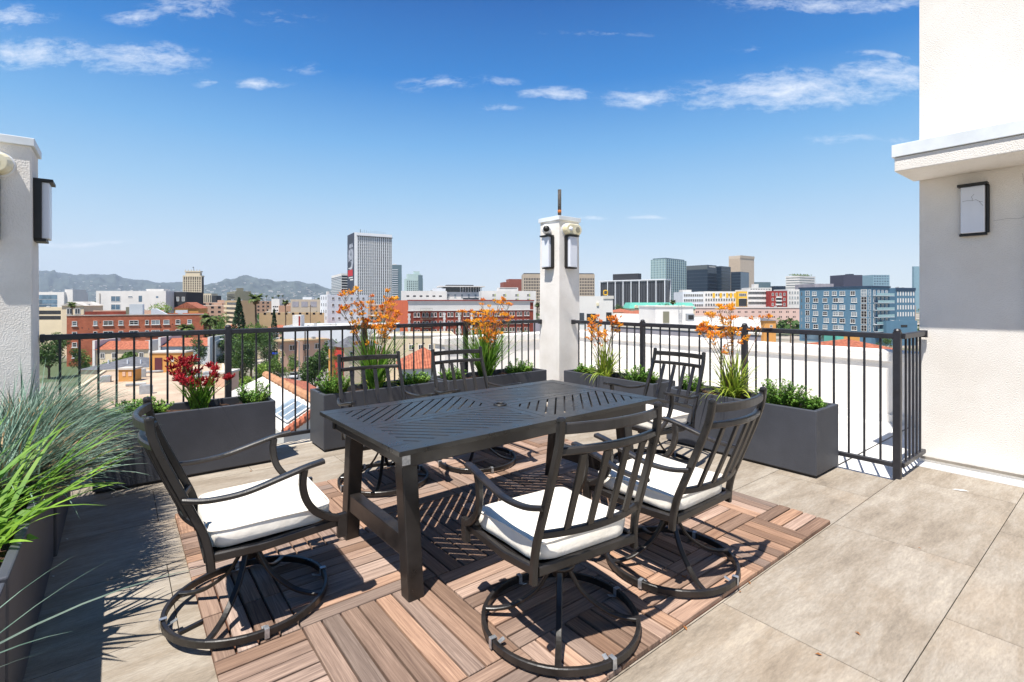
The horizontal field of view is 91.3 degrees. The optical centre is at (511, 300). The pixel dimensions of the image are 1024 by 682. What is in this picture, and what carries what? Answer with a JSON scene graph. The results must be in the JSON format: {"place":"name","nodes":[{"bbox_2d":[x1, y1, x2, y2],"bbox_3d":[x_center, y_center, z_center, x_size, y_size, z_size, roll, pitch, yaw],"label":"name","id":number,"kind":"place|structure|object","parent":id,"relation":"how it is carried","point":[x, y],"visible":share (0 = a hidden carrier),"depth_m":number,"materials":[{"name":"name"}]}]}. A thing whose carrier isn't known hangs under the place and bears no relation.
{"place":"outdoors","nodes":[
{"label":"outdoors","id":0,"kind":"place"},
{"bbox_2d":[39,306,61,350],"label":"apartment house","id":1,"kind":"structure","parent":0,"point":[50,319],"depth_m":181.11,"materials":[{"name":"beige concrete"}]},
{"bbox_2d":[39,289,87,306],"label":"apartment building","id":2,"kind":"structure","parent":0,"point":[54,299],"depth_m":216.59,"materials":[{"name":"white concrete"}]},
{"bbox_2d":[0,394,129,518],"bbox_3d":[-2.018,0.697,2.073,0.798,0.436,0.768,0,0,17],"label":"ornamental grass","id":3,"kind":"object","parent":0,"point":[52,473],"depth_m":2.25,"materials":[{"name":"green plant"}]},
{"bbox_2d":[0,419,130,547],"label":"ornamental grass","id":4,"kind":"object","parent":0,"point":[8,512],"depth_m":1.97,"materials":[{"name":"green plant"}]},
{"bbox_2d":[0,356,145,437],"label":"ornamental grass","id":5,"kind":"object","parent":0,"point":[37,395],"depth_m":3.08,"materials":[{"name":"plant"}]},
{"bbox_2d":[61,302,102,355],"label":"cream house","id":6,"kind":"structure","parent":0,"point":[81,308],"depth_m":168.97,"materials":[{"name":"beige paint"}]},
{"bbox_2d":[39,270,182,301],"bbox_3d":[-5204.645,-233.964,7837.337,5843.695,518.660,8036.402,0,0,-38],"label":"hills","id":7,"kind":"structure","parent":0,"point":[49,279],"depth_m":6779.54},
{"bbox_2d":[81,357,148,382],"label":"dark roof building","id":8,"kind":"structure","parent":0,"point":[139,361],"depth_m":85.71,"materials":[{"name":"grey"}]},
{"bbox_2d":[183,267,203,293],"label":"deco tower","id":9,"kind":"structure","parent":0,"point":[193,281],"depth_m":640.68,"materials":[{"name":"stone"}]},
{"bbox_2d":[180,275,330,301],"bbox_3d":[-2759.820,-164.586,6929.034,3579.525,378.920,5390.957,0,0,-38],"label":"hill range","id":10,"kind":"structure","parent":0,"point":[255,286],"depth_m":5941.20,"materials":[{"name":"grey"}]},
{"bbox_2d":[291,297,319,311],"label":"building","id":11,"kind":"structure","parent":0,"point":[300,305],"depth_m":421.20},
{"bbox_2d":[347,229,391,304],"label":"office tower","id":12,"kind":"structure","parent":0,"point":[369,263],"depth_m":571.09,"materials":[{"name":"white glass"}]},
{"bbox_2d":[370,331,455,380],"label":"cream building","id":13,"kind":"structure","parent":0,"point":[418,340],"depth_m":113.63,"materials":[{"name":"beige concrete"}]},
{"bbox_2d":[396,347,430,378],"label":"tiled house","id":14,"kind":"structure","parent":0,"point":[418,362],"depth_m":53.05,"materials":[{"name":"tile"}]},
{"bbox_2d":[0,0,918,295],"label":"sky","id":15,"kind":"structure","parent":0,"point":[221,139],"materials":[{"name":"blue"}]},
{"bbox_2d":[39,312,918,402],"bbox_3d":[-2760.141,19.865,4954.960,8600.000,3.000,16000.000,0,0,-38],"label":"ground","id":16,"kind":"structure","parent":0,"point":[54,369],"depth_m":132.19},
{"bbox_2d":[39,332,71,378],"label":"tree","id":17,"kind":"object","parent":16,"relation":"on","point":[48,353],"visible":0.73,"depth_m":117.31,"materials":[{"name":"green plant"}]},
{"bbox_2d":[92,338,157,365],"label":"townhouse","id":18,"kind":"structure","parent":16,"relation":"on","point":[107,349],"depth_m":107.01,"materials":[{"name":"ceramic"}]},
{"bbox_2d":[66,304,208,366],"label":"brick building","id":19,"kind":"structure","parent":16,"relation":"on","point":[134,318],"depth_m":146.96,"materials":[{"name":"red brick"}]},
{"bbox_2d":[96,289,179,312],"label":"white block","id":20,"kind":"structure","parent":16,"relation":"on","point":[118,300],"depth_m":206.79,"materials":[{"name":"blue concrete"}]},
{"bbox_2d":[54,363,224,475],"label":"flat roof building","id":21,"kind":"structure","parent":16,"relation":"on","point":[142,385],"depth_m":59.66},
{"bbox_2d":[118,366,142,381],"bbox_3d":[-49.473,13.203,64.792,2.150,9.244,1.640,0,0,-6],"label":"roof box","id":22,"kind":"object","parent":21,"relation":"on","point":[125,374],"visible":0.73,"depth_m":64.11,"materials":[{"name":"orange paint"}]},
{"bbox_2d":[148,350,193,372],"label":"roof bulkhead","id":23,"kind":"object","parent":21,"relation":"on","point":[158,359],"visible":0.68,"depth_m":72.19,"materials":[{"name":"orange paint"}]},
{"bbox_2d":[174,292,202,307],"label":"dark block","id":24,"kind":"structure","parent":16,"relation":"on","point":[180,298],"depth_m":216.08,"materials":[{"name":"black glass"}]},
{"bbox_2d":[158,335,224,364],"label":"townhouse","id":25,"kind":"structure","parent":16,"relation":"on","point":[175,342],"depth_m":107.44,"materials":[{"name":"ceramic"}]},
{"bbox_2d":[231,297,245,358],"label":"cypress","id":26,"kind":"object","parent":16,"relation":"on","point":[238,319],"visible":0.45,"depth_m":151.30,"materials":[{"name":"green plant"}]},
{"bbox_2d":[224,299,254,328],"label":"peach apartments","id":27,"kind":"structure","parent":16,"relation":"on","point":[247,308],"depth_m":238.67,"materials":[{"name":"beige concrete"}]},
{"bbox_2d":[232,338,257,380],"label":"tree","id":28,"kind":"object","parent":16,"relation":"on","point":[247,352],"visible":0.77,"depth_m":91.72,"materials":[{"name":"green plant"}]},
{"bbox_2d":[232,371,315,443],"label":"neighbour roof","id":29,"kind":"structure","parent":16,"relation":"on","point":[301,401],"depth_m":29.45,"materials":[{"name":"ceramic"}]},
{"bbox_2d":[259,311,323,327],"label":"block","id":30,"kind":"structure","parent":16,"relation":"on","point":[265,319],"depth_m":252.07,"materials":[{"name":"beige concrete"}]},
{"bbox_2d":[274,336,328,371],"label":"pink house","id":31,"kind":"structure","parent":16,"relation":"on","point":[313,345],"depth_m":130.07,"materials":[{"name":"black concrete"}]},
{"bbox_2d":[298,350,326,386],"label":"tree","id":32,"kind":"object","parent":16,"relation":"on","point":[313,367],"visible":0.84,"depth_m":91.03,"materials":[{"name":"green plant"}]},
{"bbox_2d":[283,315,399,357],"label":"long white building","id":33,"kind":"structure","parent":16,"relation":"on","point":[298,320],"depth_m":157.39,"materials":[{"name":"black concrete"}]},
{"bbox_2d":[320,291,367,322],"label":"white apartments","id":34,"kind":"structure","parent":16,"relation":"on","point":[329,305],"depth_m":254.61,"materials":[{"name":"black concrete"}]},
{"bbox_2d":[334,336,376,384],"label":"two tone house","id":35,"kind":"structure","parent":16,"relation":"on","point":[347,344],"depth_m":99.60,"materials":[{"name":"grey"}]},
{"bbox_2d":[392,264,401,299],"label":"teal tower","id":36,"kind":"structure","parent":16,"relation":"on","point":[396,279],"depth_m":901.57,"materials":[{"name":"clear glass"}]},
{"bbox_2d":[404,271,422,290],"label":"stepped tower","id":37,"kind":"structure","parent":16,"relation":"on","point":[413,281],"depth_m":1259.02,"materials":[{"name":"teal glass"}]},
{"bbox_2d":[401,288,446,299],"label":"white loft","id":38,"kind":"structure","parent":16,"relation":"on","point":[437,294],"depth_m":292.89,"materials":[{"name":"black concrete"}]},
{"bbox_2d":[386,299,533,335],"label":"brick hotel","id":39,"kind":"structure","parent":16,"relation":"on","point":[426,311],"depth_m":204.91,"materials":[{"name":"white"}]},
{"bbox_2d":[437,285,484,299],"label":"pavilion building","id":40,"kind":"structure","parent":16,"relation":"on","point":[462,292],"depth_m":302.73,"materials":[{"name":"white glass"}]},
{"bbox_2d":[433,332,539,375],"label":"parapet wall","id":41,"kind":"structure","parent":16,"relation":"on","point":[444,342],"depth_m":8.97,"materials":[{"name":"white paint"}]},
{"bbox_2d":[479,288,535,319],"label":"white apartment block","id":42,"kind":"structure","parent":16,"relation":"on","point":[510,293],"depth_m":270.56,"materials":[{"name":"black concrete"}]},
{"bbox_2d":[522,273,594,315],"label":"grid concrete office","id":43,"kind":"structure","parent":16,"relation":"on","point":[530,281],"depth_m":623.14,"materials":[{"name":"beige concrete"}]},
{"bbox_2d":[599,273,670,309],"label":"office building","id":44,"kind":"structure","parent":16,"relation":"on","point":[622,289],"depth_m":448.05,"materials":[{"name":"glass"}]},
{"bbox_2d":[674,290,703,306],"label":"city apartments","id":45,"kind":"structure","parent":16,"relation":"on","point":[696,299],"depth_m":330.44,"materials":[{"name":"white concrete"}]},
{"bbox_2d":[702,291,735,306],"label":"city apartments","id":46,"kind":"structure","parent":16,"relation":"on","point":[712,298],"depth_m":330.45,"materials":[{"name":"white concrete"}]},
{"bbox_2d":[731,272,748,290],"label":"black tower","id":47,"kind":"structure","parent":16,"relation":"on","point":[739,280],"depth_m":705.50,"materials":[{"name":"blue glass"}]},
{"bbox_2d":[695,306,798,325],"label":"pink building","id":48,"kind":"structure","parent":16,"relation":"on","point":[782,313],"depth_m":301.97,"materials":[{"name":"paint"}]},
{"bbox_2d":[580,330,918,427],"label":"parapet wall","id":49,"kind":"structure","parent":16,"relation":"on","point":[856,381],"depth_m":6.52,"materials":[{"name":"white paint"}]},
{"bbox_2d":[735,290,769,306],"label":"city apartments","id":50,"kind":"structure","parent":16,"relation":"on","point":[756,298],"depth_m":330.31,"materials":[{"name":"white concrete"}]},
{"bbox_2d":[766,290,786,306],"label":"city apartments","id":51,"kind":"structure","parent":16,"relation":"on","point":[776,298],"depth_m":326.29,"materials":[{"name":"red brick"}]},
{"bbox_2d":[798,286,894,344],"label":"blue apartments","id":52,"kind":"structure","parent":16,"relation":"on","point":[857,308],"depth_m":213.77,"materials":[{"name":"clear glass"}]},
{"bbox_2d":[880,320,916,345],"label":"blue podium","id":53,"kind":"object","parent":16,"relation":"on","point":[904,326],"visible":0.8,"depth_m":205.79,"materials":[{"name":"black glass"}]},
{"bbox_2d":[890,287,915,319],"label":"blue wing","id":54,"kind":"structure","parent":53,"relation":"on","point":[904,303],"depth_m":233.34,"materials":[{"name":"blue glass"}]},
{"bbox_2d":[23,404,1023,681],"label":"terrace floor","id":55,"kind":"structure","parent":0,"point":[915,574],"depth_m":2.35,"materials":[{"name":"beige tile"}]},
{"bbox_2d":[0,583,4,681],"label":"planter","id":56,"kind":"object","parent":55,"relation":"on","point":[2,627],"visible":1,"depth_m":1.47,"materials":[{"name":"black metal"}]},
{"bbox_2d":[0,551,201,666],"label":"ornamental grass","id":57,"kind":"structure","parent":56,"relation":"in","point":[24,630],"depth_m":1.29,"materials":[{"name":"plant"}]},
{"bbox_2d":[0,134,41,415],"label":"column","id":58,"kind":"structure","parent":55,"relation":"attached to","point":[19,292],"depth_m":3.36,"materials":[{"name":"white paint"}]},
{"bbox_2d":[0,151,15,176],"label":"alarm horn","id":59,"kind":"object","parent":58,"relation":"attached to","point":[7,165],"visible":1,"depth_m":3.29,"materials":[{"name":"beige plastic"}]},
{"bbox_2d":[33,177,55,243],"bbox_3d":[-3.335,-0.636,3.569,0.105,0.438,0.210,0,0,-38],"label":"wall light","id":60,"kind":"object","parent":58,"relation":"attached to","point":[42,210],"visible":0.94,"depth_m":3.50,"materials":[{"name":"black metal"}]},
{"bbox_2d":[0,474,52,681],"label":"planter","id":61,"kind":"object","parent":55,"relation":"on","point":[24,564],"visible":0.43,"depth_m":1.83,"materials":[{"name":"black metal"}]},
{"bbox_2d":[0,373,148,519],"bbox_3d":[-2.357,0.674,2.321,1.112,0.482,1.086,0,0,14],"label":"ornamental grass","id":62,"kind":"object","parent":61,"relation":"in","point":[49,455],"depth_m":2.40,"materials":[{"name":"plant"}]},
{"bbox_2d":[53,472,70,556],"bbox_3d":[-2.887,1.104,2.862,0.490,0.518,0.970,0,0,-38],"label":"planter","id":63,"kind":"object","parent":55,"relation":"on","point":[59,518],"visible":0.04,"depth_m":2.74,"materials":[{"name":"black metal"}]},
{"bbox_2d":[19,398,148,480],"bbox_3d":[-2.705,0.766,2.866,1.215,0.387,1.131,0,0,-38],"label":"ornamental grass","id":64,"kind":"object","parent":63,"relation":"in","point":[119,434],"depth_m":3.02,"materials":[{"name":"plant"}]},
{"bbox_2d":[153,493,178,629],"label":"terrace slab","id":65,"kind":"structure","parent":55,"relation":"attached to","point":[167,570],"depth_m":2.43,"materials":[{"name":"tile"}]},
{"bbox_2d":[71,438,311,482],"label":"terrace kerb","id":66,"kind":"structure","parent":65,"relation":"attached to","point":[291,443],"depth_m":4.77,"materials":[{"name":"beige concrete"}]},
{"bbox_2d":[39,319,541,468],"bbox_3d":[-1.545,0.797,5.206,4.920,1.175,0.060,0,0,-38],"label":"railing","id":67,"kind":"object","parent":66,"relation":"on","point":[228,331],"visible":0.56,"depth_m":4.57,"materials":[{"name":"metal"}]},
{"bbox_2d":[92,394,275,493],"bbox_3d":[-2.606,1.104,4.045,1.195,0.518,0.420,0,0,-38],"label":"planter","id":68,"kind":"object","parent":55,"relation":"on","point":[217,426],"visible":0.65,"depth_m":3.93,"materials":[{"name":"black metal"}]},
{"bbox_2d":[104,396,174,417],"bbox_3d":[-2.856,0.816,3.844,0.452,0.172,0.329,0,0,-38],"label":"shrub","id":69,"kind":"object","parent":68,"relation":"on","point":[159,408],"visible":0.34,"depth_m":3.83,"materials":[{"name":"green plant"}]},
{"bbox_2d":[164,353,234,409],"bbox_3d":[-2.565,0.661,4.096,0.520,0.472,0.564,0,0,-1],"label":"flowering plant","id":70,"kind":"object","parent":68,"relation":"on","point":[200,396],"visible":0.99,"depth_m":4.06,"materials":[{"name":"red plant"}]},
{"bbox_2d":[235,380,272,403],"bbox_3d":[-2.235,0.795,4.330,0.296,0.215,0.345,0,0,-38],"label":"shrub","id":71,"kind":"object","parent":68,"relation":"on","point":[250,397],"visible":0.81,"depth_m":4.31,"materials":[{"name":"green plant"}]},
{"bbox_2d":[310,378,443,451],"bbox_3d":[-1.331,1.104,5.044,1.245,0.518,0.410,0,0,-38],"label":"planter","id":72,"kind":"object","parent":55,"relation":"on","point":[324,436],"visible":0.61,"depth_m":4.70,"materials":[{"name":"black metal"}]},
{"bbox_2d":[315,369,349,393],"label":"shrub","id":73,"kind":"object","parent":72,"relation":"on","point":[330,387],"visible":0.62,"depth_m":4.64,"materials":[{"name":"green plant"}]},
{"bbox_2d":[333,286,415,388],"bbox_3d":[-1.374,0.398,5.002,1.005,1.105,0.946,0,0,27],"label":"flowering plant","id":74,"kind":"object","parent":72,"relation":"in","point":[381,373],"visible":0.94,"depth_m":4.93,"materials":[{"name":"orange plant"}]},
{"bbox_2d":[430,368,546,410],"bbox_3d":[-0.250,1.104,5.877,1.395,0.518,0.420,0,0,-38],"label":"planter","id":75,"kind":"object","parent":55,"relation":"on","point":[500,377],"visible":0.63,"depth_m":5.78,"materials":[{"name":"black metal"}]},
{"bbox_2d":[448,296,528,376],"bbox_3d":[-0.259,0.418,5.843,1.069,0.957,1.168,0,0,-38],"label":"flowering plant","id":76,"kind":"object","parent":75,"relation":"on","point":[491,357],"visible":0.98,"depth_m":5.73,"materials":[{"name":"orange plant"}]},
{"bbox_2d":[175,518,828,681],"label":"decking base","id":77,"kind":"object","parent":55,"relation":"on","point":[467,677],"visible":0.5,"depth_m":2.20,"materials":[{"name":"brown wood"}]},
{"bbox_2d":[175,435,829,681],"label":"wood decking","id":78,"kind":"object","parent":77,"relation":"on","point":[378,626],"visible":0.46,"depth_m":2.30,"materials":[{"name":"brown wood"}]},
{"bbox_2d":[132,396,347,648],"bbox_3d":[-1.204,0.878,2.216,0.762,0.912,0.668,0,0,-37],"label":"swivel chair","id":79,"kind":"object","parent":78,"relation":"on","point":[249,523],"visible":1,"depth_m":2.10,"materials":[{"name":"grey metal"}]},
{"bbox_2d":[337,351,435,496],"bbox_3d":[-0.971,0.875,3.757,0.660,0.920,0.750,0,0,-33],"label":"swivel chair","id":80,"kind":"object","parent":78,"relation":"on","point":[382,463],"visible":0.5,"depth_m":3.93,"materials":[{"name":"grey metal"}]},
{"bbox_2d":[431,346,523,472],"bbox_3d":[-0.313,0.876,4.222,0.664,0.916,0.756,0,0,-33],"label":"swivel chair","id":81,"kind":"object","parent":78,"relation":"on","point":[491,469],"visible":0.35,"depth_m":4.39,"materials":[{"name":"grey metal"}]},
{"bbox_2d":[320,380,658,602],"bbox_3d":[-0.073,0.997,3.072,1.850,0.736,1.000,0,0,-39],"label":"dining table","id":82,"kind":"object","parent":78,"relation":"on","point":[408,436],"visible":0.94,"depth_m":2.71,"materials":[{"name":"grey metal"}]},
{"bbox_2d":[461,402,661,676],"bbox_3d":[0.206,0.864,2.087,0.668,0.941,0.718,0,0,-32],"label":"swivel chair","id":83,"kind":"object","parent":78,"relation":"on","point":[551,530],"visible":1,"depth_m":1.94,"materials":[{"name":"grey metal"}]},
{"bbox_2d":[603,348,705,461],"bbox_3d":[1.174,0.877,4.109,0.758,0.915,0.668,0,0,-38],"label":"swivel chair","id":84,"kind":"object","parent":78,"relation":"on","point":[677,415],"visible":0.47,"depth_m":4.15,"materials":[{"name":"grey metal"}]},
{"bbox_2d":[583,387,766,597],"bbox_3d":[0.835,0.876,2.544,0.662,0.917,0.755,0,0,-39],"label":"swivel chair","id":85,"kind":"object","parent":78,"relation":"on","point":[677,492],"visible":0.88,"depth_m":2.38,"materials":[{"name":"grey metal"}]},
{"bbox_2d":[538,215,580,403],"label":"column","id":86,"kind":"structure","parent":55,"relation":"attached to","point":[559,304],"depth_m":6.56,"materials":[{"name":"white paint"}]},
{"bbox_2d":[540,234,553,268],"bbox_3d":[0.458,-0.641,6.558,0.105,0.438,0.175,0,0,-38],"label":"wall light","id":87,"kind":"object","parent":86,"relation":"attached to","point":[548,251],"visible":1,"depth_m":6.51,"materials":[{"name":"white glass"}]},
{"bbox_2d":[564,234,578,268],"bbox_3d":[0.781,-0.641,6.531,0.175,0.438,0.105,0,0,-38],"label":"wall light","id":88,"kind":"object","parent":86,"relation":"attached to","point":[570,251],"visible":1,"depth_m":6.49,"materials":[{"name":"white glass"}]},
{"bbox_2d":[564,369,674,410],"bbox_3d":[1.185,1.104,5.709,0.390,0.518,1.300,0,0,-38],"label":"planter","id":89,"kind":"object","parent":55,"relation":"on","point":[572,376],"visible":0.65,"depth_m":5.53,"materials":[{"name":"black metal"}]},
{"bbox_2d":[582,314,629,382],"bbox_3d":[1.110,0.546,5.832,0.694,0.806,0.732,0,0,11],"label":"flowering plant","id":90,"kind":"object","parent":89,"relation":"in","point":[605,366],"visible":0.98,"depth_m":5.77,"materials":[{"name":"orange plant"}]},
{"bbox_2d":[620,364,659,383],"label":"shrub","id":91,"kind":"object","parent":89,"relation":"on","point":[639,376],"visible":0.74,"depth_m":5.41,"materials":[{"name":"green plant"}]},
{"bbox_2d":[666,384,837,477],"bbox_3d":[2.093,1.104,4.493,0.450,0.518,1.335,0,0,-38],"label":"planter","id":92,"kind":"object","parent":55,"relation":"on","point":[801,441],"visible":0.59,"depth_m":4.05,"materials":[{"name":"grey concrete"}]},
{"bbox_2d":[692,301,778,403],"bbox_3d":[2.022,0.501,4.567,0.849,1.004,0.823,0,0,-38],"label":"flowering plant","id":93,"kind":"object","parent":92,"relation":"in","point":[732,382],"visible":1,"depth_m":4.55,"materials":[{"name":"orange plant"}]},
{"bbox_2d":[753,378,813,407],"bbox_3d":[2.320,0.771,4.257,0.381,0.262,0.467,0,0,-38],"label":"shrub","id":94,"kind":"object","parent":92,"relation":"on","point":[783,396],"visible":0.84,"depth_m":4.19,"materials":[{"name":"green plant"}]},
{"bbox_2d":[533,313,761,340],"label":"neighbour building","id":95,"kind":"structure","parent":0,"point":[698,320],"depth_m":65.86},
{"bbox_2d":[579,296,613,331],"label":"rooftop house","id":96,"kind":"structure","parent":95,"relation":"on","point":[602,306],"depth_m":58.00,"materials":[{"name":"white paint"}]},
{"bbox_2d":[639,305,693,324],"bbox_3d":[20.572,4.524,67.177,5.249,8.547,6.320,0,0,-6],"label":"roof bulkhead","id":97,"kind":"object","parent":95,"relation":"on","point":[667,314],"visible":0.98,"depth_m":64.32,"materials":[{"name":"white concrete"}]},
{"bbox_2d":[650,258,686,299],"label":"glass tower","id":98,"kind":"structure","parent":0,"point":[673,270],"depth_m":774.91,"materials":[{"name":"teal glass"}]},
{"bbox_2d":[686,265,716,291],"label":"black tower","id":99,"kind":"structure","parent":0,"point":[700,278],"depth_m":710.76,"materials":[{"name":"blue glass"}]},
{"bbox_2d":[717,266,730,290],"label":"black tower","id":100,"kind":"structure","parent":0,"point":[723,278],"depth_m":724.40,"materials":[{"name":"blue glass"}]},
{"bbox_2d":[729,255,754,287],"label":"beige tower","id":101,"kind":"structure","parent":0,"point":[740,263],"depth_m":861.42,"materials":[{"name":"concrete"}]},
{"bbox_2d":[786,274,815,288],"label":"slatted tower","id":102,"kind":"structure","parent":0,"point":[792,281],"depth_m":647.82,"materials":[{"name":"white concrete"}]},
{"bbox_2d":[830,274,861,286],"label":"plum tower","id":103,"kind":"structure","parent":0,"point":[845,280],"depth_m":802.59,"materials":[{"name":"purple glass"}]},
{"bbox_2d":[807,339,892,348],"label":"tiled house","id":104,"kind":"structure","parent":0,"point":[844,342],"depth_m":74.33,"materials":[{"name":"tile"}]},
{"bbox_2d":[837,415,1023,487],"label":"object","id":105,"kind":"structure","parent":0,"point":[856,447],"depth_m":4.62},
{"bbox_2d":[571,319,901,479],"bbox_3d":[1.892,0.797,5.216,0.060,1.175,3.526,0,0,-38],"label":"railing","id":106,"kind":"object","parent":105,"relation":"on","point":[896,337],"visible":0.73,"depth_m":4.25,"materials":[{"name":"metal"}]},
{"bbox_2d":[902,330,927,467],"bbox_3d":[3.237,0.764,4.037,0.598,1.037,0.060,0,0,-38],"label":"railing","id":107,"kind":"object","parent":105,"relation":"on","point":[916,452],"visible":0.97,"depth_m":4.03,"materials":[{"name":"metal"}]},
{"bbox_2d":[892,0,1023,480],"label":"building","id":108,"kind":"structure","parent":0,"point":[971,130],"depth_m":3.98,"materials":[{"name":"paint"}]},
{"bbox_2d":[957,181,989,236],"bbox_3d":[3.661,-0.726,3.971,0.070,0.413,0.185,0,0,-38],"label":"wall light","id":109,"kind":"object","parent":108,"relation":"attached to","point":[975,208],"visible":1,"depth_m":3.95,"materials":[{"name":"black metal"}]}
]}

